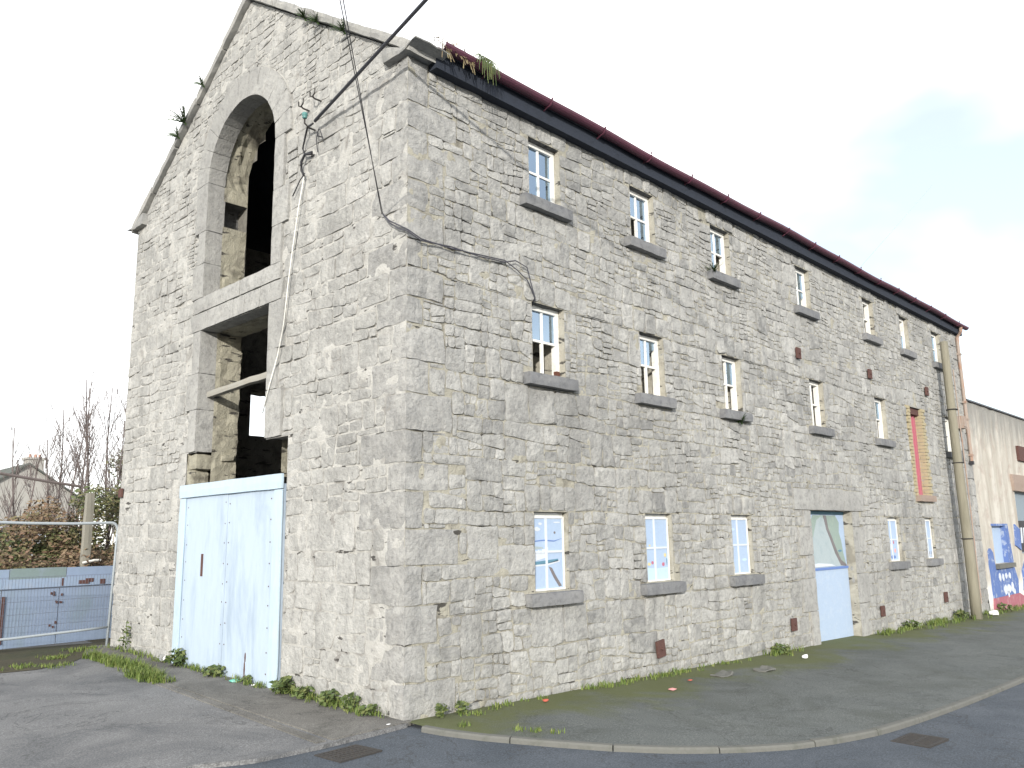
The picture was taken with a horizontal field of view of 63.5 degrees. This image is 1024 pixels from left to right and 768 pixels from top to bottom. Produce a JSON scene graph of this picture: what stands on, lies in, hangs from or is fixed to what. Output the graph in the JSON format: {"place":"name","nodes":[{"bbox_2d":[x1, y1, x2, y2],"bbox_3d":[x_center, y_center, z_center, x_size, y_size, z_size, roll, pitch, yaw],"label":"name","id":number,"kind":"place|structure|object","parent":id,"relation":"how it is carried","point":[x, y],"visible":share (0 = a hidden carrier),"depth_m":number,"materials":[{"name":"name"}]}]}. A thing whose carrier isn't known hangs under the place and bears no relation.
{"place":"outdoors","nodes":[
{"label":"outdoors","id":0,"kind":"place"},
{"bbox_2d":[0,472,80,487],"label":"timber rail","id":1,"kind":"object","parent":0,"point":[38,479],"visible":1,"depth_m":15.12,"materials":[{"name":"wood"}]},
{"bbox_2d":[0,635,406,767],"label":"forecourt","id":2,"kind":"structure","parent":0,"point":[85,713],"depth_m":7.62,"materials":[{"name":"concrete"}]},
{"bbox_2d":[0,638,110,672],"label":"soil verge","id":3,"kind":"structure","parent":2,"relation":"on","point":[8,657],"depth_m":11.95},
{"bbox_2d":[0,566,113,648],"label":"blue hoarding","id":4,"kind":"object","parent":3,"relation":"on","point":[55,574],"visible":0.83,"depth_m":13.14,"materials":[{"name":"blue metal"}]},
{"bbox_2d":[0,521,117,645],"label":"fence","id":5,"kind":"object","parent":3,"relation":"on","point":[62,599],"visible":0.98,"depth_m":12.56,"materials":[{"name":"metal"}]},
{"bbox_2d":[0,644,176,683],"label":"grass","id":6,"kind":"structure","parent":2,"relation":"on","point":[137,669],"depth_m":10.87,"materials":[{"name":"green plant"}]},
{"bbox_2d":[144,679,325,743],"bbox_3d":[-3.030,3.344,8.576,0.100,0.122,4.092,9,-14,-42],"label":"edging","id":7,"kind":"object","parent":2,"relation":"on","point":[289,730],"visible":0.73,"depth_m":8.13,"materials":[{"name":"concrete"}]},
{"bbox_2d":[86,645,410,739],"bbox_3d":[-3.958,3.608,10.104,7.600,0.196,0.910,-11,-15,43],"label":"pavement apron","id":8,"kind":"object","parent":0,"point":[315,718],"visible":0.7,"depth_m":8.52,"materials":[{"name":"concrete"}]},
{"bbox_2d":[117,621,130,650],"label":"weed plant","id":9,"kind":"object","parent":8,"relation":"on","point":[126,633],"visible":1,"depth_m":12.29,"materials":[{"name":"green plant"}]},
{"bbox_2d":[159,654,165,660],"bbox_3d":[-4.755,3.734,11.295,0.096,0.108,0.137,1,-11,-9],"label":"paper cup","id":10,"kind":"object","parent":8,"relation":"on","point":[161,657],"visible":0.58,"depth_m":11.31,"materials":[{"name":"white paper"}]},
{"bbox_2d":[163,646,187,666],"bbox_3d":[-4.452,3.614,11.000,0.311,0.321,0.422,-34,-34,71],"label":"weed plant","id":11,"kind":"object","parent":8,"relation":"on","point":[178,656],"visible":0.94,"depth_m":10.95,"materials":[{"name":"green plant"}]},
{"bbox_2d":[200,664,226,676],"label":"weed plant","id":12,"kind":"object","parent":8,"relation":"on","point":[213,668],"visible":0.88,"depth_m":10.19,"materials":[{"name":"green plant"}]},
{"bbox_2d":[240,674,252,682],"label":"weed plant","id":13,"kind":"object","parent":8,"relation":"on","point":[247,677],"visible":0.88,"depth_m":9.74,"materials":[{"name":"green plant"}]},
{"bbox_2d":[269,675,295,693],"bbox_3d":[-2.514,3.323,9.154,0.285,0.254,0.359,-11,-15,43],"label":"weed plant","id":14,"kind":"object","parent":8,"relation":"on","point":[282,683],"visible":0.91,"depth_m":9.11,"materials":[{"name":"green plant"}]},
{"bbox_2d":[290,685,315,698],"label":"weed plant","id":15,"kind":"object","parent":8,"relation":"on","point":[304,690],"visible":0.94,"depth_m":8.86,"materials":[{"name":"green plant"}]},
{"bbox_2d":[316,688,340,706],"bbox_3d":[-1.878,3.235,8.555,0.273,0.183,0.291,-3,-11,10],"label":"weed plant","id":16,"kind":"object","parent":8,"relation":"on","point":[326,694],"visible":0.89,"depth_m":8.51,"materials":[{"name":"green plant"}]},
{"bbox_2d":[340,691,361,710],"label":"weed plant","id":17,"kind":"object","parent":8,"relation":"on","point":[352,698],"visible":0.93,"depth_m":8.28,"materials":[{"name":"green plant"}]},
{"bbox_2d":[357,702,380,716],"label":"weed plant","id":18,"kind":"object","parent":8,"relation":"on","point":[370,707],"visible":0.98,"depth_m":8.05,"materials":[{"name":"green plant"}]},
{"bbox_2d":[343,0,381,213],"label":"overhead wire","id":19,"kind":"object","parent":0,"point":[358,85],"visible":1,"depth_m":7.32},
{"bbox_2d":[0,0,1023,546],"label":"sky","id":20,"kind":"structure","parent":0,"point":[827,120],"materials":[{"name":"white"}]},
{"bbox_2d":[217,682,1023,767],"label":"road","id":21,"kind":"structure","parent":0,"point":[988,732],"depth_m":6.93,"materials":[{"name":"grey asphalt"}]},
{"bbox_2d":[314,744,381,762],"bbox_3d":[-1.359,3.078,6.880,0.340,0.032,0.440,-10,-14,39],"label":"drain grate","id":22,"kind":"object","parent":21,"relation":"on","point":[348,753],"visible":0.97,"depth_m":6.86,"materials":[{"name":"metal"}]},
{"bbox_2d":[421,675,1023,753],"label":"kerb","id":23,"kind":"structure","parent":21,"relation":"on","point":[827,740],"depth_m":7.24,"materials":[{"name":"concrete"}]},
{"bbox_2d":[891,732,948,747],"bbox_3d":[3.683,3.229,7.478,0.440,0.032,0.340,9,-14,-42],"label":"drain grate","id":24,"kind":"object","parent":21,"relation":"on","point":[921,740],"visible":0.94,"depth_m":7.46,"materials":[{"name":"metal"}]},
{"bbox_2d":[409,608,1023,745],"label":"footpath","id":25,"kind":"structure","parent":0,"point":[843,685],"depth_m":9.41,"materials":[{"name":"concrete"}]},
{"bbox_2d":[434,703,447,717],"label":"weed plant","id":26,"kind":"object","parent":25,"relation":"on","point":[440,707],"visible":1,"depth_m":8.05,"materials":[{"name":"green plant"}]},
{"bbox_2d":[454,698,469,712],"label":"weed plant","id":27,"kind":"object","parent":25,"relation":"on","point":[462,708],"visible":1,"depth_m":8.25,"materials":[{"name":"green plant"}]},
{"bbox_2d":[107,604,1023,733],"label":"grass","id":28,"kind":"structure","parent":25,"relation":"on","point":[936,621],"depth_m":10.55,"materials":[{"name":"green plant"}]},
{"bbox_2d":[709,670,732,677],"bbox_3d":[2.733,3.774,10.763,0.213,0.072,0.324,-11,-15,43],"label":"flat stone","id":29,"kind":"object","parent":25,"relation":"on","point":[722,673],"visible":0.98,"depth_m":10.75,"materials":[{"name":"stone"}]},
{"bbox_2d":[753,665,775,672],"bbox_3d":[3.409,3.866,11.211,0.220,0.060,0.334,-11,-15,43],"label":"flat stone","id":30,"kind":"object","parent":25,"relation":"on","point":[764,668],"visible":1,"depth_m":11.20,"materials":[{"name":"stone"}]},
{"bbox_2d":[770,642,792,654],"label":"weed plant","id":31,"kind":"object","parent":25,"relation":"on","point":[782,650],"visible":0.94,"depth_m":12.89,"materials":[{"name":"green plant"}]},
{"bbox_2d":[901,619,920,628],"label":"weed plant","id":32,"kind":"object","parent":25,"relation":"on","point":[915,624],"visible":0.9,"depth_m":16.83,"materials":[{"name":"green plant"}]},
{"bbox_2d":[953,608,967,619],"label":"weed plant","id":33,"kind":"object","parent":25,"relation":"on","point":[960,612],"visible":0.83,"depth_m":19.01,"materials":[{"name":"green plant"}]},
{"bbox_2d":[940,341,982,618],"bbox_3d":[10.786,2.271,19.924,0.284,6.764,0.278,-11,-15,43],"label":"timber pole","id":34,"kind":"object","parent":25,"relation":"on","point":[972,572],"visible":0.99,"depth_m":19.80,"materials":[{"name":"wood"}]},
{"bbox_2d":[989,610,998,614],"bbox_3d":[11.772,5.585,20.226,0.194,0.123,0.248,-11,-15,43],"label":"paper scrap","id":35,"kind":"object","parent":25,"relation":"on","point":[994,612],"visible":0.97,"depth_m":20.14,"materials":[{"name":"white paper"}]},
{"bbox_2d":[997,602,1015,611],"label":"weed plant","id":36,"kind":"object","parent":25,"relation":"on","point":[1009,607],"visible":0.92,"depth_m":21.43,"materials":[{"name":"green plant"}]},
{"bbox_3d":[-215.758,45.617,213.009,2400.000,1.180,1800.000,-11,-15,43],"label":"terrain","id":37,"kind":"structure","parent":0,"visible":0},
{"bbox_2d":[1,449,24,539],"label":"bare sapling","id":38,"kind":"object","parent":37,"relation":"on","point":[18,469],"visible":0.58,"depth_m":17.59,"materials":[{"name":"brown plant"}]},
{"bbox_2d":[0,420,41,546],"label":"bare sapling","id":39,"kind":"object","parent":37,"relation":"on","point":[14,506],"visible":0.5,"depth_m":17.79,"materials":[{"name":"brown plant"}]},
{"bbox_2d":[0,527,61,574],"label":"bramble bush","id":40,"kind":"object","parent":37,"relation":"on","point":[35,548],"visible":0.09,"depth_m":15.11,"materials":[{"name":"plant"}]},
{"bbox_2d":[0,537,66,603],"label":"bramble bush","id":41,"kind":"object","parent":37,"relation":"on","point":[12,564],"visible":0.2,"depth_m":13.90,"materials":[{"name":"brown plant"}]},
{"bbox_2d":[21,439,46,529],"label":"bare sapling","id":42,"kind":"object","parent":37,"relation":"on","point":[32,474],"visible":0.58,"depth_m":16.82,"materials":[{"name":"brown plant"}]},
{"bbox_2d":[0,454,77,563],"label":"grey house","id":43,"kind":"structure","parent":37,"relation":"on","point":[25,495],"depth_m":63.99,"materials":[{"name":"tile"}]},
{"bbox_2d":[0,496,105,571],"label":"bramble bush","id":44,"kind":"object","parent":37,"relation":"on","point":[56,543],"visible":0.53,"depth_m":15.55,"materials":[{"name":"plant"}]},
{"bbox_2d":[19,397,87,542],"bbox_3d":[-9.870,2.583,17.758,1.071,4.676,1.216,-2,-11,4],"label":"bare sapling","id":45,"kind":"object","parent":37,"relation":"on","point":[60,471],"visible":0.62,"depth_m":17.98,"materials":[{"name":"brown plant"}]},
{"bbox_2d":[39,426,69,518],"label":"bare sapling","id":46,"kind":"object","parent":37,"relation":"on","point":[47,476],"visible":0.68,"depth_m":16.85,"materials":[{"name":"brown plant"}]},
{"bbox_2d":[41,396,102,531],"bbox_3d":[-10.052,2.631,18.884,0.992,4.997,1.160,-11,-15,43],"label":"bare sapling","id":47,"kind":"object","parent":37,"relation":"on","point":[71,490],"visible":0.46,"depth_m":18.96,"materials":[{"name":"brown plant"}]},
{"bbox_2d":[37,541,113,626],"bbox_3d":[-7.441,3.769,14.858,1.247,1.939,2.622,-11,-15,43],"label":"bramble bush","id":48,"kind":"object","parent":37,"relation":"on","point":[74,563],"visible":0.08,"depth_m":14.73,"materials":[{"name":"plant"}]},
{"bbox_2d":[50,380,111,531],"bbox_3d":[-9.475,2.400,18.000,1.176,5.112,1.007,-11,-15,43],"label":"bare sapling","id":49,"kind":"object","parent":37,"relation":"on","point":[84,463],"visible":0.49,"depth_m":18.15,"materials":[{"name":"brown plant"}]},
{"bbox_2d":[60,402,104,542],"bbox_3d":[-8.556,2.512,16.629,0.792,4.390,0.951,-1,-11,1],"label":"bare sapling","id":50,"kind":"object","parent":37,"relation":"on","point":[88,434],"visible":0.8,"depth_m":16.73,"materials":[{"name":"brown plant"}]},
{"bbox_2d":[79,493,100,566],"bbox_3d":[-7.429,3.184,14.564,0.232,2.522,0.308,-11,-15,43],"label":"concrete post","id":51,"kind":"object","parent":37,"relation":"on","point":[86,541],"visible":0.49,"depth_m":14.61,"materials":[{"name":"grey concrete"}]},
{"bbox_2d":[64,359,121,504],"bbox_3d":[-9.595,2.259,18.788,1.178,5.681,1.310,1,-11,-13],"label":"bare sapling","id":52,"kind":"object","parent":37,"relation":"on","point":[85,406],"visible":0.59,"depth_m":18.80,"materials":[{"name":"brown plant"}]},
{"bbox_2d":[67,479,120,565],"bbox_3d":[-7.873,3.161,16.046,1.877,2.988,2.196,-11,-15,43],"label":"bramble bush","id":53,"kind":"object","parent":37,"relation":"on","point":[109,501],"visible":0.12,"depth_m":15.78,"materials":[{"name":"green plant"}]},
{"bbox_2d":[69,450,122,564],"bbox_3d":[-8.358,3.127,17.676,2.049,3.529,2.707,-11,-15,43],"label":"bramble bush","id":54,"kind":"object","parent":37,"relation":"on","point":[113,467],"visible":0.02,"depth_m":17.55,"materials":[{"name":"green plant"}]},
{"bbox_2d":[84,388,126,548],"bbox_3d":[-9.081,2.517,18.656,1.103,5.109,1.261,-5,-11,21],"label":"bare sapling","id":55,"kind":"object","parent":37,"relation":"on","point":[108,426],"visible":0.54,"depth_m":18.71,"materials":[{"name":"brown plant"}]},
{"bbox_2d":[95,421,124,556],"bbox_3d":[-8.002,2.524,16.847,1.111,4.433,1.002,-11,-15,43],"label":"bare sapling","id":56,"kind":"object","parent":37,"relation":"on","point":[119,470],"visible":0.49,"depth_m":16.82,"materials":[{"name":"brown plant"}]},
{"bbox_2d":[97,398,126,544],"bbox_3d":[-8.434,2.511,17.944,1.420,4.840,1.013,-11,-15,43],"label":"bare sapling","id":57,"kind":"object","parent":37,"relation":"on","point":[115,458],"visible":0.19,"depth_m":18.12,"materials":[{"name":"brown plant"}]},
{"bbox_2d":[100,384,126,520],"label":"bare sapling","id":58,"kind":"object","parent":37,"relation":"on","point":[113,438],"visible":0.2,"depth_m":17.25,"materials":[{"name":"brown plant"}]},
{"bbox_2d":[110,0,989,724],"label":"stone warehouse","id":59,"kind":"structure","parent":37,"relation":"on","point":[450,478],"depth_m":10.82,"materials":[{"name":"stone"}]},
{"bbox_2d":[166,126,179,138],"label":"fern plant","id":60,"kind":"object","parent":59,"relation":"on","point":[175,134],"visible":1,"depth_m":13.15,"materials":[{"name":"green plant"}]},
{"bbox_2d":[164,104,186,124],"bbox_3d":[-5.294,-4.254,12.957,0.381,0.294,0.374,0,-11,-8],"label":"fern plant","id":61,"kind":"object","parent":59,"relation":"on","point":[180,117],"visible":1,"depth_m":12.97,"materials":[{"name":"green plant"}]},
{"bbox_2d":[192,75,204,86],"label":"fern plant","id":62,"kind":"object","parent":59,"relation":"on","point":[200,82],"visible":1,"depth_m":12.70,"materials":[{"name":"green plant"}]},
{"bbox_2d":[171,473,286,687],"bbox_3d":[-3.648,2.460,10.525,2.735,2.476,0.098,-11,-15,43],"label":"gable door","id":63,"kind":"structure","parent":59,"relation":"in","point":[228,600],"depth_m":10.38,"materials":[{"name":"blue paint"}]},
{"bbox_2d":[262,177,303,412],"bbox_3d":[-2.855,-1.109,10.300,0.035,2.885,0.844,9,-15,-44],"label":"hanging cord","id":64,"kind":"object","parent":59,"relation":"hanging from","point":[286,293],"visible":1,"depth_m":10.23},
{"bbox_2d":[292,173,304,195],"bbox_3d":[-2.671,-2.494,10.369,0.279,0.232,0.014,-11,-15,43],"label":"wall cable","id":65,"kind":"object","parent":59,"relation":"attached to","point":[297,185],"depth_m":10.38,"materials":[{"name":"black rubber"}]},
{"bbox_2d":[295,8,306,20],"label":"fern plant","id":66,"kind":"object","parent":59,"relation":"attached to","point":[302,12],"visible":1,"depth_m":10.67,"materials":[{"name":"green plant"}]},
{"bbox_2d":[298,98,309,111],"bbox_3d":[-2.613,-3.512,10.454,0.130,0.111,0.140,-11,-15,43],"label":"wire bracket","id":67,"kind":"object","parent":59,"relation":"attached to","point":[302,105],"visible":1,"depth_m":10.42,"materials":[{"name":"metal"}]},
{"bbox_2d":[300,153,312,177],"bbox_3d":[-2.557,-2.725,10.278,0.228,0.314,0.044,-10,-14,40],"label":"wall cable","id":68,"kind":"object","parent":59,"relation":"attached to","point":[301,162],"depth_m":10.32,"materials":[{"name":"black rubber"}]},
{"bbox_2d":[302,123,313,152],"bbox_3d":[-2.525,-3.022,10.276,0.068,0.364,0.338,7,-13,-38],"label":"wall cable","id":69,"kind":"object","parent":59,"relation":"attached to","point":[309,125],"depth_m":10.33,"materials":[{"name":"black rubber"}]},
{"bbox_2d":[302,112,315,130],"bbox_3d":[-2.521,-3.263,10.280,0.071,0.194,0.198,-11,-15,43],"label":"insulator","id":70,"kind":"object","parent":59,"relation":"attached to","point":[304,115],"visible":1,"depth_m":10.23,"materials":[{"name":"green glass"}]},
{"bbox_2d":[307,11,318,24],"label":"fern plant","id":71,"kind":"object","parent":59,"relation":"on","point":[312,18],"visible":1,"depth_m":10.45,"materials":[{"name":"green plant"}]},
{"bbox_2d":[309,88,321,101],"bbox_3d":[-2.427,-3.578,10.282,0.130,0.111,0.140,-11,-15,43],"label":"wire bracket","id":72,"kind":"object","parent":59,"relation":"attached to","point":[312,96],"visible":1,"depth_m":10.25,"materials":[{"name":"metal"}]},
{"bbox_2d":[316,128,323,151],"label":"wire offcuts","id":73,"kind":"object","parent":59,"relation":"attached to","point":[321,136],"visible":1,"depth_m":10.17,"materials":[{"name":"black rubber"}]},
{"bbox_2d":[329,18,345,34],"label":"fern plant","id":74,"kind":"object","parent":59,"relation":"attached to","point":[341,26],"visible":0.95,"depth_m":9.95,"materials":[{"name":"green plant"}]},
{"bbox_2d":[340,0,382,213],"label":"overhead wire","id":75,"kind":"object","parent":59,"relation":"attached to","point":[360,103],"visible":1,"depth_m":7.58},
{"bbox_2d":[313,0,427,121],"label":"overhead cable","id":76,"kind":"object","parent":59,"relation":"attached to","point":[380,49],"visible":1,"depth_m":9.01,"materials":[{"name":"black rubber"}]},
{"bbox_2d":[434,36,474,73],"bbox_3d":[-0.673,-3.712,9.338,0.178,0.308,0.608,-11,-15,43],"label":"gutter growth","id":77,"kind":"object","parent":59,"relation":"attached to","point":[448,51],"visible":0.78,"depth_m":9.30,"materials":[{"name":"plant"}]},
{"bbox_2d":[383,215,535,305],"bbox_3d":[-0.543,-1.412,9.517,0.429,0.722,2.045,-11,-15,43],"label":"wall wire","id":78,"kind":"object","parent":59,"relation":"attached to","point":[466,252],"depth_m":9.29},
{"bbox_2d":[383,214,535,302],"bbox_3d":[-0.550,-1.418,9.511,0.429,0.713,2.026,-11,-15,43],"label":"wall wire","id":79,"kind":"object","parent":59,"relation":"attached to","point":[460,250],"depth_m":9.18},
{"bbox_2d":[474,53,510,85],"bbox_3d":[-0.224,-3.606,9.655,0.100,0.359,0.722,-11,-15,43],"label":"grass tuft","id":80,"kind":"object","parent":59,"relation":"attached to","point":[483,59],"visible":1,"depth_m":9.56,"materials":[{"name":"green plant"}]},
{"bbox_2d":[528,141,554,202],"bbox_3d":[0.320,-2.670,10.648,0.085,0.807,0.582,-11,-15,43],"label":"window","id":81,"kind":"structure","parent":59,"relation":"in","point":[540,160],"depth_m":10.71,"materials":[{"name":"white paint"}]},
{"bbox_2d":[532,305,559,375],"bbox_3d":[0.360,-0.513,10.245,0.089,0.877,0.584,-11,-15,43],"label":"window","id":82,"kind":"structure","parent":59,"relation":"in","point":[545,331],"depth_m":10.34,"materials":[{"name":"white paint"}]},
{"bbox_2d":[534,513,565,590],"bbox_3d":[0.402,1.966,9.732,0.062,0.895,0.592,-11,-15,43],"label":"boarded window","id":83,"kind":"structure","parent":59,"relation":"in","point":[548,527],"depth_m":9.74,"materials":[{"name":"white paint"}]},
{"bbox_2d":[629,190,649,241],"bbox_3d":[1.807,-2.416,12.151,0.085,0.807,0.582,-11,-15,43],"label":"window","id":84,"kind":"structure","parent":59,"relation":"in","point":[639,213],"depth_m":12.24,"materials":[{"name":"white paint"}]},
{"bbox_2d":[639,335,659,395],"bbox_3d":[1.897,-0.249,11.802,0.085,0.877,0.572,-11,-15,43],"label":"window","id":85,"kind":"structure","parent":59,"relation":"in","point":[647,344],"depth_m":11.91,"materials":[{"name":"white paint"}]},
{"bbox_2d":[645,514,670,581],"bbox_3d":[1.942,2.229,11.288,0.062,0.895,0.622,-11,-15,43],"label":"boarded window","id":86,"kind":"structure","parent":59,"relation":"in","point":[657,543],"depth_m":11.31,"materials":[{"name":"white paint"}]},
{"bbox_2d":[706,261,721,271],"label":"fern plant","id":87,"kind":"object","parent":59,"relation":"attached to","point":[714,267],"visible":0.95,"depth_m":13.13,"materials":[{"name":"green plant"}]},
{"bbox_2d":[710,228,725,273],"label":"window","id":88,"kind":"structure","parent":59,"relation":"in","point":[717,239],"depth_m":13.82,"materials":[{"name":"white paint"}]},
{"bbox_2d":[722,357,737,410],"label":"window","id":89,"kind":"structure","parent":59,"relation":"in","point":[729,374],"depth_m":13.48,"materials":[{"name":"white paint"}]},
{"bbox_2d":[731,515,750,574],"bbox_3d":[3.505,2.497,12.870,0.062,0.895,0.602,-11,-15,43],"label":"boarded window","id":90,"kind":"structure","parent":59,"relation":"in","point":[741,555],"depth_m":12.90,"materials":[{"name":"white paint"}]},
{"bbox_2d":[736,413,746,423],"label":"fern plant","id":91,"kind":"object","parent":59,"relation":"attached to","point":[740,420],"visible":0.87,"depth_m":13.12,"materials":[{"name":"green plant"}]},
{"bbox_2d":[795,269,806,306],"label":"window","id":92,"kind":"structure","parent":59,"relation":"in","point":[800,289],"depth_m":15.95,"materials":[{"name":"white paint"}]},
{"bbox_2d":[809,381,821,426],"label":"window","id":93,"kind":"structure","parent":59,"relation":"in","point":[816,404],"depth_m":15.71,"materials":[{"name":"white paint"}]},
{"bbox_2d":[810,511,853,640],"bbox_3d":[5.772,3.507,15.146,0.060,2.326,1.790,-11,-15,43],"label":"street door","id":94,"kind":"structure","parent":59,"relation":"in","point":[831,568],"depth_m":15.25,"materials":[{"name":"white paint"}]},
{"bbox_2d":[862,301,870,333],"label":"window","id":95,"kind":"structure","parent":59,"relation":"in","point":[864,305],"depth_m":18.22,"materials":[{"name":"white paint"}]},
{"bbox_2d":[874,399,883,438],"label":"window","id":96,"kind":"structure","parent":59,"relation":"in","point":[877,402],"depth_m":17.90,"materials":[{"name":"white paint"}]},
{"bbox_2d":[887,518,899,560],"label":"boarded window","id":97,"kind":"structure","parent":59,"relation":"in","point":[892,527],"depth_m":17.42,"materials":[{"name":"white paint"}]},
{"bbox_2d":[899,319,905,347],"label":"window","id":98,"kind":"structure","parent":59,"relation":"in","point":[900,320],"depth_m":19.71,"materials":[{"name":"white paint"}]},
{"bbox_2d":[910,408,922,494],"bbox_3d":[9.296,1.564,19.165,0.150,2.000,0.760,-11,-15,43],"label":"loading door","id":99,"kind":"structure","parent":59,"relation":"in","point":[913,412],"depth_m":19.31,"materials":[{"name":"pink paint"}]},
{"bbox_2d":[925,518,933,557],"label":"boarded window","id":100,"kind":"structure","parent":59,"relation":"in","point":[927,522],"depth_m":18.96,"materials":[{"name":"white paint"}]},
{"bbox_2d":[931,334,937,361],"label":"window","id":101,"kind":"structure","parent":59,"relation":"in","point":[934,348],"depth_m":21.30,"materials":[{"name":"white paint"}]},
{"bbox_2d":[945,418,951,451],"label":"window","id":102,"kind":"structure","parent":59,"relation":"in","point":[946,420],"depth_m":21.11,"materials":[{"name":"white paint"}]},
{"bbox_2d":[957,416,966,461],"bbox_3d":[11.644,1.429,21.328,0.170,1.202,0.260,-11,-15,43],"label":"junction box","id":103,"kind":"object","parent":59,"relation":"attached to","point":[963,421],"visible":0.53,"depth_m":21.32,"materials":[{"name":"paint"}]},
{"bbox_2d":[966,399,1023,610],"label":"rendered building","id":104,"kind":"structure","parent":37,"relation":"on","point":[997,439],"depth_m":23.11,"materials":[{"name":"plaster"},{"name":"blue paint"}]},
{"bbox_2d":[991,524,1015,568],"bbox_3d":[13.340,4.419,22.629,0.280,1.180,1.620,-11,-15,43],"label":"window","id":105,"kind":"structure","parent":104,"relation":"in","point":[998,530],"depth_m":22.93,"materials":[{"name":"glass"}]}
]}

